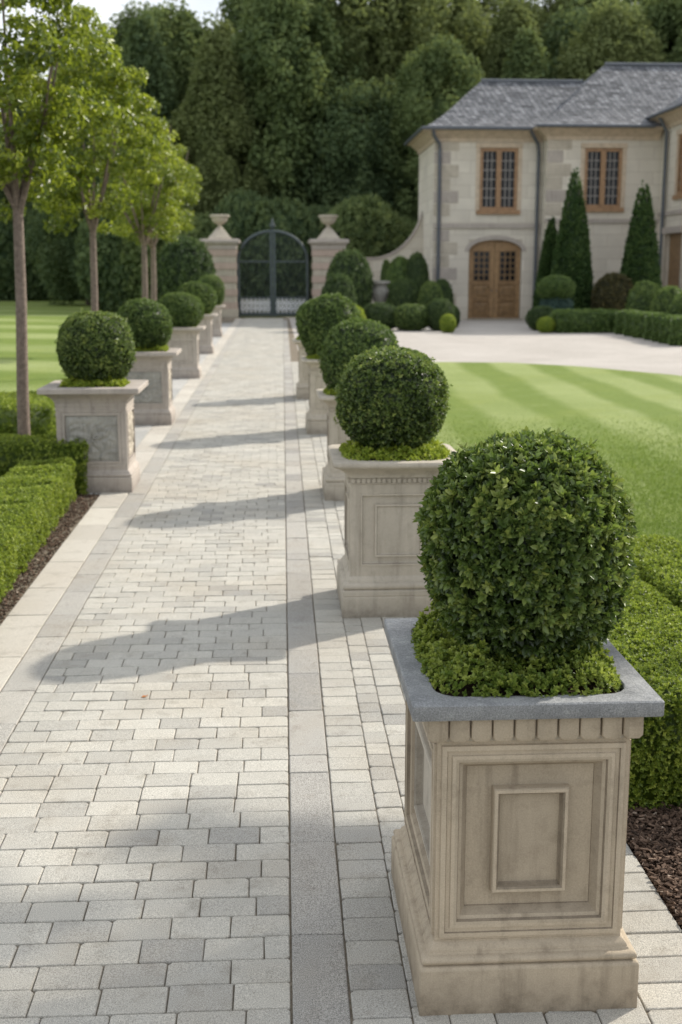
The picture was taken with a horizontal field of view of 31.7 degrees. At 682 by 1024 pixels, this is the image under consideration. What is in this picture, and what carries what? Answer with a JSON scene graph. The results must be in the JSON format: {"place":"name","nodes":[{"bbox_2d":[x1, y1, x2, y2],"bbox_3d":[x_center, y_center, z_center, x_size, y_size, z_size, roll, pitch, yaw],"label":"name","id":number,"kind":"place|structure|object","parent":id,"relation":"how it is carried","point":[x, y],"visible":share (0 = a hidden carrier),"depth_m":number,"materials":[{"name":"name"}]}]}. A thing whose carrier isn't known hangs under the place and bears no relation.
{"place":"outdoors","nodes":[
{"label":"outdoors","id":0,"kind":"place"},
{"bbox_2d":[0,300,117,391],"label":"lawn","id":1,"kind":"structure","parent":0,"point":[45,320],"depth_m":33.87,"materials":[{"name":"green plant"}]},
{"bbox_2d":[0,202,30,300],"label":"evergreen shrub","id":2,"kind":"object","parent":1,"relation":"on","point":[7,280],"visible":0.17,"depth_m":78.98,"materials":[{"name":"green plant"}]},
{"bbox_2d":[0,390,56,437],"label":"hedge","id":3,"kind":"object","parent":1,"relation":"on","point":[42,414],"visible":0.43,"depth_m":13.08,"materials":[{"name":"green plant"}]},
{"bbox_2d":[7,209,61,300],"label":"evergreen shrub","id":4,"kind":"object","parent":1,"relation":"on","point":[37,292],"visible":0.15,"depth_m":79.64,"materials":[{"name":"green plant"}]},
{"bbox_2d":[24,21,111,304],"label":"forest tree","id":5,"kind":"object","parent":1,"relation":"on","point":[59,266],"visible":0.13,"depth_m":67.68,"materials":[{"name":"green plant"}]},
{"bbox_2d":[73,198,140,312],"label":"evergreen shrub","id":6,"kind":"object","parent":1,"relation":"on","point":[109,298],"visible":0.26,"depth_m":56.41,"materials":[{"name":"green plant"}]},
{"bbox_2d":[102,0,152,91],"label":"forest tree","id":7,"kind":"object","parent":1,"relation":"on","point":[121,28],"visible":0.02,"depth_m":74.83,"materials":[{"name":"green plant"}]},
{"bbox_2d":[85,8,189,235],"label":"forest tree","id":8,"kind":"object","parent":1,"relation":"on","point":[144,49],"visible":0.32,"depth_m":62.58,"materials":[{"name":"green plant"}]},
{"bbox_2d":[109,207,211,304],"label":"evergreen shrub","id":9,"kind":"object","parent":1,"relation":"on","point":[133,258],"visible":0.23,"depth_m":55.80,"materials":[{"name":"green plant"}]},
{"bbox_2d":[156,234,216,300],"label":"shrub","id":10,"kind":"object","parent":1,"relation":"on","point":[181,260],"visible":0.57,"depth_m":44.10,"materials":[{"name":"green plant"}]},
{"bbox_2d":[193,211,217,238],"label":"evergreen shrub","id":11,"kind":"object","parent":1,"relation":"on","point":[205,217],"visible":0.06,"depth_m":57.27,"materials":[{"name":"green plant"}]},
{"bbox_2d":[0,318,290,1023],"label":"path","id":12,"kind":"structure","parent":0,"point":[66,990],"depth_m":4.71,"materials":[{"name":"grey stone"}]},
{"bbox_2d":[86,323,231,494],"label":"side pavement","id":13,"kind":"structure","parent":0,"point":[141,432],"depth_m":19.77,"materials":[{"name":"beige stone"}]},
{"bbox_2d":[37,380,148,493],"bbox_3d":[-2.188,-0.674,10.760,0.860,0.942,0.860,-1,11,-3],"label":"stone planter","id":14,"kind":"object","parent":13,"relation":"on","point":[100,420],"visible":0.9,"depth_m":10.45,"materials":[{"name":"stone"}]},
{"bbox_2d":[60,375,129,386],"bbox_3d":[-2.188,-1.179,10.658,0.613,0.156,0.609,-1,11,-3],"label":"underplanting","id":15,"kind":"object","parent":14,"relation":"on","point":[103,382],"visible":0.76,"depth_m":10.46,"materials":[{"name":"green plant"}]},
{"bbox_2d":[54,307,136,386],"bbox_3d":[-2.170,-1.456,10.617,0.735,0.710,0.717,-1,11,-3],"label":"boxwood ball","id":16,"kind":"object","parent":14,"relation":"in","point":[95,345],"visible":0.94,"depth_m":10.38,"materials":[{"name":"green plant"}]},
{"bbox_2d":[125,348,181,425],"bbox_3d":[-2.495,-1.600,15.389,0.860,0.942,0.860,-1,11,-3],"label":"stone planter","id":17,"kind":"object","parent":13,"relation":"on","point":[153,403],"visible":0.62,"depth_m":15.11,"materials":[{"name":"stone"}]},
{"bbox_2d":[116,297,172,350],"bbox_3d":[-2.505,-2.365,15.209,0.769,0.714,0.793,-1,11,-3],"label":"boxwood ball","id":18,"kind":"object","parent":17,"relation":"in","point":[149,321],"visible":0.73,"depth_m":14.96,"materials":[{"name":"green plant"}]},
{"bbox_2d":[166,325,205,378],"bbox_3d":[-2.923,-2.927,22.024,0.860,0.942,0.860,-1,11,-3],"label":"stone planter","id":19,"kind":"object","parent":13,"relation":"on","point":[185,363],"visible":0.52,"depth_m":21.75,"materials":[{"name":"stone"}]},
{"bbox_2d":[158,291,204,326],"bbox_3d":[-2.944,-3.645,21.872,0.917,0.741,0.933,-1,11,-3],"label":"boxwood ball","id":20,"kind":"object","parent":19,"relation":"in","point":[185,309],"visible":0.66,"depth_m":21.58,"materials":[{"name":"green plant"}]},
{"bbox_2d":[198,313,217,353],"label":"stone planter","id":21,"kind":"object","parent":13,"relation":"on","point":[206,345],"visible":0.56,"depth_m":28.31,"materials":[{"name":"stone"}]},
{"bbox_2d":[177,281,217,313],"bbox_3d":[-3.425,-5.017,28.399,1.028,0.917,1.023,-1,11,-3],"label":"boxwood ball","id":22,"kind":"object","parent":21,"relation":"in","point":[205,294],"visible":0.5,"depth_m":28.13,"materials":[{"name":"green plant"}]},
{"bbox_2d":[212,305,224,336],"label":"stone planter","id":23,"kind":"object","parent":13,"relation":"on","point":[217,330],"visible":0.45,"depth_m":35.75,"materials":[{"name":"stone"}]},
{"bbox_2d":[198,274,225,304],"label":"boxwood ball","id":24,"kind":"object","parent":23,"relation":"in","point":[216,282],"visible":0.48,"depth_m":35.58,"materials":[{"name":"green plant"}]},
{"bbox_2d":[240,314,295,317],"bbox_3d":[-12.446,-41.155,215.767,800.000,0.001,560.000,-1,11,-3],"label":"ground","id":25,"kind":"structure","parent":0,"point":[266,316],"depth_m":53.89,"materials":[{"name":"grey stone"}]},
{"bbox_2d":[0,0,122,435],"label":"young tree","id":26,"kind":"object","parent":25,"relation":"on","point":[37,148],"visible":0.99,"depth_m":10.82,"materials":[{"name":"green plant"}]},
{"bbox_2d":[2,2,180,310],"bbox_3d":[-3.247,-3.873,15.771,2.268,5.311,2.033,-1,11,-3],"label":"young tree","id":27,"kind":"object","parent":25,"relation":"on","point":[121,81],"visible":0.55,"depth_m":15.47,"materials":[{"name":"green plant"}]},
{"bbox_2d":[86,94,199,298],"bbox_3d":[-3.676,-5.119,22.338,2.129,5.180,2.160,-1,11,-3],"label":"young tree","id":28,"kind":"object","parent":25,"relation":"on","point":[147,214],"visible":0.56,"depth_m":22.00,"materials":[{"name":"green plant"}]},
{"bbox_2d":[95,132,202,300],"bbox_3d":[-4.403,-6.277,28.167,2.647,5.165,2.725,-10,15,-41],"label":"young tree","id":29,"kind":"object","parent":25,"relation":"on","point":[190,196],"visible":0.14,"depth_m":27.99,"materials":[{"name":"green plant"}]},
{"bbox_2d":[123,0,221,163],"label":"forest tree","id":30,"kind":"object","parent":25,"relation":"on","point":[181,32],"visible":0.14,"depth_m":67.05,"materials":[{"name":"green plant"}]},
{"bbox_2d":[159,21,270,214],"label":"forest tree","id":31,"kind":"object","parent":25,"relation":"on","point":[214,138],"visible":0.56,"depth_m":61.19,"materials":[{"name":"green plant"}]},
{"bbox_2d":[200,214,239,318],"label":"gate pillar","id":32,"kind":"structure","parent":25,"relation":"on","point":[221,244],"depth_m":49.72,"materials":[{"name":"stone"}]},
{"bbox_2d":[236,218,308,317],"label":"iron gate","id":33,"kind":"structure","parent":32,"relation":"attached to","point":[272,297],"depth_m":50.57,"materials":[{"name":"black metal"}]},
{"bbox_2d":[214,0,259,32],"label":"forest tree","id":34,"kind":"object","parent":25,"relation":"on","point":[233,9],"visible":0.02,"depth_m":74.98,"materials":[{"name":"green plant"}]},
{"bbox_2d":[209,186,271,312],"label":"evergreen shrub","id":35,"kind":"object","parent":25,"relation":"on","point":[237,206],"visible":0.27,"depth_m":57.13,"materials":[{"name":"green plant"}]},
{"bbox_2d":[243,195,319,313],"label":"evergreen shrub","id":36,"kind":"object","parent":25,"relation":"on","point":[295,219],"visible":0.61,"depth_m":56.37,"materials":[{"name":"green plant"}]},
{"bbox_2d":[226,0,368,207],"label":"forest tree","id":37,"kind":"object","parent":25,"relation":"on","point":[281,110],"visible":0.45,"depth_m":61.86,"materials":[{"name":"green plant"}]},
{"bbox_2d":[297,74,414,218],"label":"forest tree","id":38,"kind":"object","parent":25,"relation":"on","point":[358,165],"visible":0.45,"depth_m":61.44,"materials":[{"name":"green plant"}]},
{"bbox_2d":[318,193,406,256],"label":"evergreen shrub","id":39,"kind":"object","parent":25,"relation":"on","point":[368,225],"visible":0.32,"depth_m":56.36,"materials":[{"name":"green plant"}]},
{"bbox_2d":[304,0,434,189],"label":"forest tree","id":40,"kind":"object","parent":25,"relation":"on","point":[354,17],"visible":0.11,"depth_m":64.80,"materials":[{"name":"green plant"}]},
{"bbox_2d":[363,302,396,329],"bbox_3d":[1.285,-6.525,40.152,1.345,1.014,1.334,7,13,30],"label":"shrub","id":41,"kind":"object","parent":25,"relation":"on","point":[382,312],"visible":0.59,"depth_m":39.67,"materials":[{"name":"green plant"}]},
{"bbox_2d":[365,211,422,302],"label":"garden wall","id":42,"kind":"structure","parent":25,"relation":"on","point":[413,243],"depth_m":51.64,"materials":[{"name":"stone"}]},
{"bbox_2d":[393,303,428,330],"bbox_3d":[2.337,-6.453,39.900,1.384,0.993,1.374,-1,11,-3],"label":"shrub","id":43,"kind":"object","parent":25,"relation":"on","point":[411,317],"visible":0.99,"depth_m":39.50,"materials":[{"name":"green plant"}]},
{"bbox_2d":[368,0,496,147],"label":"forest tree","id":44,"kind":"object","parent":25,"relation":"on","point":[459,17],"visible":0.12,"depth_m":66.60,"materials":[{"name":"green plant"}]},
{"bbox_2d":[375,31,494,257],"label":"forest tree","id":45,"kind":"object","parent":25,"relation":"on","point":[431,65],"visible":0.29,"depth_m":60.20,"materials":[{"name":"green plant"}]},
{"bbox_2d":[426,298,454,330],"bbox_3d":[3.296,-6.513,39.734,0.993,1.183,0.989,-1,11,-3],"label":"shrub","id":46,"kind":"object","parent":25,"relation":"on","point":[438,309],"visible":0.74,"depth_m":39.42,"materials":[{"name":"green plant"}]},
{"bbox_2d":[439,313,455,332],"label":"shrub","id":47,"kind":"object","parent":25,"relation":"on","point":[447,322],"visible":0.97,"depth_m":38.24,"materials":[{"name":"green plant"}]},
{"bbox_2d":[449,0,552,53],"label":"forest tree","id":48,"kind":"object","parent":25,"relation":"on","point":[493,4],"visible":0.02,"depth_m":74.20,"materials":[{"name":"green plant"}]},
{"bbox_2d":[477,0,545,298],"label":"forest tree","id":49,"kind":"object","parent":25,"relation":"on","point":[511,18],"visible":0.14,"depth_m":66.25,"materials":[{"name":"green plant"}]},
{"bbox_2d":[493,25,550,297],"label":"forest tree","id":50,"kind":"object","parent":25,"relation":"on","point":[526,60],"visible":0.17,"depth_m":63.67,"materials":[{"name":"green plant"}]},
{"bbox_2d":[524,305,554,330],"bbox_3d":[6.692,-6.430,39.943,1.111,0.897,1.120,8,14,33],"label":"shrub","id":51,"kind":"object","parent":25,"relation":"on","point":[534,315],"visible":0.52,"depth_m":39.66,"materials":[{"name":"green plant"}]},
{"bbox_2d":[529,0,611,70],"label":"forest tree","id":52,"kind":"object","parent":25,"relation":"on","point":[553,6],"visible":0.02,"depth_m":72.73,"materials":[{"name":"green plant"}]},
{"bbox_2d":[539,0,632,79],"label":"forest tree","id":53,"kind":"object","parent":25,"relation":"on","point":[561,27],"visible":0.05,"depth_m":69.42,"materials":[{"name":"green plant"}]},
{"bbox_2d":[552,0,668,80],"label":"forest tree","id":54,"kind":"object","parent":25,"relation":"on","point":[580,59],"visible":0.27,"depth_m":63.57,"materials":[{"name":"green plant"}]},
{"bbox_2d":[613,0,681,62],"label":"forest tree","id":55,"kind":"object","parent":25,"relation":"on","point":[664,17],"visible":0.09,"depth_m":65.71,"materials":[{"name":"green plant"}]},
{"bbox_2d":[626,801,681,929],"bbox_3d":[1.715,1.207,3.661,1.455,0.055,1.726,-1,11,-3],"label":"bark mulch","id":56,"kind":"object","parent":25,"relation":"on","point":[665,879],"visible":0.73,"depth_m":4.03,"materials":[{"name":"brown wood"}]},
{"bbox_2d":[609,574,681,810],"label":"hedge","id":57,"kind":"object","parent":56,"relation":"on","point":[645,636],"visible":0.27,"depth_m":4.39,"materials":[{"name":"green plant"}]},
{"bbox_2d":[630,534,681,611],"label":"hedge","id":58,"kind":"object","parent":56,"relation":"on","point":[658,561],"visible":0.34,"depth_m":6.02,"materials":[{"name":"green plant"}]},
{"bbox_2d":[0,0,632,111],"label":"sky","id":59,"kind":"structure","parent":0,"point":[106,8],"materials":[{"name":"white"}]},
{"bbox_2d":[0,318,650,1023],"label":"paving joints","id":60,"kind":"object","parent":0,"point":[292,356],"visible":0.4,"depth_m":5.32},
{"bbox_2d":[0,456,76,600],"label":"hedge","id":61,"kind":"object","parent":60,"relation":"on","point":[37,497],"visible":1,"depth_m":8.60,"materials":[{"name":"green plant"}]},
{"bbox_2d":[0,493,99,623],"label":"bark mulch","id":62,"kind":"object","parent":60,"relation":"on","point":[66,516],"visible":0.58,"depth_m":8.43,"materials":[{"name":"brown wood"}]},
{"bbox_2d":[0,319,240,691],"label":"stone kerb","id":63,"kind":"structure","parent":60,"relation":"on","point":[23,623],"depth_m":7.98,"materials":[{"name":"stone"}]},
{"bbox_2d":[0,319,350,1023],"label":"path edging","id":64,"kind":"object","parent":60,"relation":"on","point":[320,995],"visible":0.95,"depth_m":5.30,"materials":[{"name":"stone"}]},
{"bbox_2d":[289,318,681,375],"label":"driveway","id":65,"kind":"structure","parent":0,"point":[510,341],"depth_m":30.99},
{"bbox_2d":[308,215,348,298],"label":"gate pillar","id":66,"kind":"structure","parent":65,"relation":"on","point":[327,244],"depth_m":49.91,"materials":[{"name":"stone"}]},
{"bbox_2d":[321,272,356,304],"bbox_3d":[-0.092,-6.849,39.476,1.271,2.041,1.243,-1,11,-3],"label":"shrub","id":67,"kind":"object","parent":65,"relation":"on","point":[342,283],"visible":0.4,"depth_m":39.07,"materials":[{"name":"green plant"}]},
{"bbox_2d":[326,249,374,308],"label":"shrub","id":68,"kind":"object","parent":65,"relation":"on","point":[353,264],"visible":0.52,"depth_m":42.75,"materials":[{"name":"green plant"}]},
{"bbox_2d":[371,281,389,302],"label":"garden urn","id":69,"kind":"object","parent":65,"relation":"on","point":[380,291],"visible":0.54,"depth_m":43.65,"materials":[{"name":"stone"}]},
{"bbox_2d":[385,255,407,302],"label":"shrub","id":70,"kind":"object","parent":65,"relation":"on","point":[397,270],"visible":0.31,"depth_m":46.90,"materials":[{"name":"green plant"}]},
{"bbox_2d":[388,277,418,307],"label":"shrub","id":71,"kind":"object","parent":65,"relation":"on","point":[402,291],"visible":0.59,"depth_m":43.10,"materials":[{"name":"green plant"}]},
{"bbox_2d":[405,251,428,292],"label":"shrub","id":72,"kind":"object","parent":65,"relation":"on","point":[416,271],"visible":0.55,"depth_m":46.49,"materials":[{"name":"green plant"}]},
{"bbox_2d":[417,280,442,306],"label":"shrub","id":73,"kind":"object","parent":65,"relation":"on","point":[429,290],"visible":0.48,"depth_m":42.76,"materials":[{"name":"green plant"}]},
{"bbox_2d":[404,62,681,319],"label":"country house","id":74,"kind":"structure","parent":65,"relation":"on","point":[500,160],"depth_m":47.75,"materials":[{"name":"stone"}]},
{"bbox_2d":[468,240,494,317],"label":"door","id":75,"kind":"structure","parent":74,"relation":"in","point":[481,255],"depth_m":48.65,"materials":[{"name":"brown wood"}]},
{"bbox_2d":[475,143,522,213],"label":"window","id":76,"kind":"structure","parent":74,"relation":"in","point":[498,165],"depth_m":47.81,"materials":[{"name":"brown wood"}]},
{"bbox_2d":[493,240,520,317],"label":"door","id":77,"kind":"structure","parent":74,"relation":"in","point":[507,254],"depth_m":48.71,"materials":[{"name":"brown wood"}]},
{"bbox_2d":[580,143,627,211],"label":"window","id":78,"kind":"structure","parent":74,"relation":"in","point":[603,169],"depth_m":47.24,"materials":[{"name":"brown wood"}]},
{"bbox_2d":[668,233,681,287],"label":"side door","id":79,"kind":"structure","parent":74,"relation":"in","point":[676,238],"depth_m":46.06,"materials":[{"name":"brown wood"}]},
{"bbox_2d":[672,129,681,199],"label":"window","id":80,"kind":"structure","parent":74,"relation":"in","point":[678,174],"depth_m":45.25,"materials":[{"name":"brown wood"}]},
{"bbox_2d":[531,215,557,308],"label":"yew cone","id":81,"kind":"object","parent":65,"relation":"on","point":[545,264],"visible":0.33,"depth_m":45.55,"materials":[{"name":"green plant"}]},
{"bbox_2d":[536,274,575,299],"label":"cloud shrub","id":82,"kind":"object","parent":65,"relation":"on","point":[557,285],"visible":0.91,"depth_m":40.85,"materials":[{"name":"green plant"}]},
{"bbox_2d":[538,297,574,309],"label":"shrub","id":83,"kind":"object","parent":65,"relation":"on","point":[555,303],"visible":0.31,"depth_m":40.94,"materials":[{"name":"green plant"}]},
{"bbox_2d":[551,166,593,309],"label":"yew cone","id":84,"kind":"object","parent":65,"relation":"on","point":[572,257],"visible":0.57,"depth_m":43.58,"materials":[{"name":"green plant"}]},
{"bbox_2d":[548,308,619,332],"bbox_3d":[7.895,-6.173,38.699,2.315,0.848,1.157,-1,11,-3],"label":"hedge","id":85,"kind":"object","parent":65,"relation":"on","point":[585,320],"visible":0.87,"depth_m":38.29,"materials":[{"name":"green plant"}]},
{"bbox_2d":[591,271,633,309],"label":"shrub","id":86,"kind":"object","parent":65,"relation":"on","point":[611,290],"visible":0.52,"depth_m":42.41,"materials":[{"name":"brown plant"}]},
{"bbox_2d":[620,180,661,287],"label":"yew cone","id":87,"kind":"object","parent":65,"relation":"on","point":[640,259],"visible":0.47,"depth_m":43.24,"materials":[{"name":"green plant"}]},
{"bbox_2d":[625,280,660,311],"bbox_3d":[9.752,-6.565,38.584,1.226,1.788,1.252,-1,11,-3],"label":"shrub","id":88,"kind":"object","parent":65,"relation":"on","point":[641,294],"visible":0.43,"depth_m":38.15,"materials":[{"name":"green plant"}]},
{"bbox_2d":[632,311,657,337],"bbox_3d":[9.077,-5.526,35.480,0.938,0.833,0.794,-8,14,-35],"label":"box shrub","id":89,"kind":"object","parent":65,"relation":"on","point":[638,326],"visible":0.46,"depth_m":35.30,"materials":[{"name":"green plant"}]},
{"bbox_2d":[650,285,681,312],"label":"shrub","id":90,"kind":"object","parent":65,"relation":"on","point":[661,301],"visible":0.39,"depth_m":36.28,"materials":[{"name":"green plant"}]},
{"bbox_2d":[657,314,680,343],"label":"box shrub","id":91,"kind":"object","parent":65,"relation":"on","point":[664,332],"visible":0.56,"depth_m":32.58,"materials":[{"name":"green plant"}]},
{"bbox_2d":[666,315,681,345],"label":"box shrub","id":92,"kind":"object","parent":65,"relation":"on","point":[675,335],"visible":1,"depth_m":31.59,"materials":[{"name":"green plant"}]},
{"bbox_2d":[291,362,681,1023],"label":"pavement","id":93,"kind":"structure","parent":0,"point":[379,974],"depth_m":4.22,"materials":[{"name":"grey stone"}]},
{"bbox_2d":[292,338,308,398],"bbox_3d":[-0.378,-2.207,18.515,0.738,0.906,0.738,-1,11,-3],"label":"stone planter","id":94,"kind":"object","parent":93,"relation":"on","point":[302,388],"visible":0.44,"depth_m":18.26,"materials":[{"name":"stone"}]},
{"bbox_2d":[301,356,327,434],"bbox_3d":[-0.111,-1.414,14.552,0.738,0.906,0.738,-1,11,-3],"label":"stone planter","id":95,"kind":"object","parent":93,"relation":"on","point":[316,419],"visible":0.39,"depth_m":14.29,"materials":[{"name":"stone"}]},
{"bbox_2d":[297,292,360,355],"bbox_3d":[-0.134,-2.196,14.411,0.800,0.887,0.805,-1,11,-3],"label":"boxwood ball","id":96,"kind":"object","parent":95,"relation":"in","point":[320,317],"visible":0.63,"depth_m":14.16,"materials":[{"name":"green plant"}]},
{"bbox_2d":[316,389,352,500],"bbox_3d":[0.162,-0.583,10.393,0.738,0.906,0.738,-1,11,-3],"label":"stone planter","id":97,"kind":"object","parent":93,"relation":"on","point":[333,478],"visible":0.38,"depth_m":10.13,"materials":[{"name":"stone"}]},
{"bbox_2d":[317,317,399,394],"bbox_3d":[0.153,-1.298,10.252,0.732,0.727,0.709,-1,11,-3],"label":"boxwood ball","id":98,"kind":"object","parent":97,"relation":"in","point":[346,340],"visible":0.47,"depth_m":10.02,"materials":[{"name":"green plant"}]},
{"bbox_2d":[327,444,455,618],"bbox_3d":[0.306,0.104,6.959,0.738,0.906,0.738,-1,11,-3],"label":"stone planter","id":99,"kind":"object","parent":93,"relation":"on","point":[379,573],"visible":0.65,"depth_m":6.70,"materials":[{"name":"stone"}]},
{"bbox_2d":[333,340,452,454],"bbox_3d":[0.293,-0.641,6.831,0.679,0.657,0.670,-1,11,-3],"label":"boxwood ball","id":100,"kind":"object","parent":99,"relation":"in","point":[385,395],"visible":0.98,"depth_m":6.61,"materials":[{"name":"green plant"}]},
{"bbox_2d":[339,438,449,460],"bbox_3d":[0.303,-0.382,6.862,0.653,0.147,0.654,-1,11,-3],"label":"underplanting","id":101,"kind":"object","parent":99,"relation":"on","point":[436,450],"visible":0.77,"depth_m":6.65,"materials":[{"name":"green plant"}]},
{"bbox_2d":[384,618,664,1015],"bbox_3d":[0.470,0.827,3.433,0.632,0.872,0.768,-1,11,-3],"label":"stone planter","id":102,"kind":"object","parent":93,"relation":"on","point":[508,846],"visible":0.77,"depth_m":3.12,"materials":[{"name":"stone"}]},
{"bbox_2d":[410,602,621,697],"bbox_3d":[0.470,0.337,3.327,0.537,0.176,0.686,-1,11,-3],"label":"underplanting","id":103,"kind":"object","parent":102,"relation":"in","point":[432,651],"visible":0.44,"depth_m":3.09,"materials":[{"name":"green plant"}]},
{"bbox_2d":[412,426,639,670],"bbox_3d":[0.504,0.107,3.272,0.613,0.674,0.616,-1,11,-3],"label":"boxwood ball","id":104,"kind":"object","parent":102,"relation":"in","point":[526,535],"visible":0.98,"depth_m":3.06,"materials":[{"name":"green plant"}]},
{"bbox_2d":[432,362,681,543],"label":"lawn","id":105,"kind":"structure","parent":0,"point":[482,392],"depth_m":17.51,"materials":[{"name":"green plant"}]},
{"label":"flower bed","id":106,"kind":"structure","parent":0,"visible":0},
{"bbox_2d":[0,432,88,494],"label":"hedge","id":107,"kind":"object","parent":106,"relation":"on","point":[16,448],"visible":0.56,"depth_m":10.38,"materials":[{"name":"green plant"}]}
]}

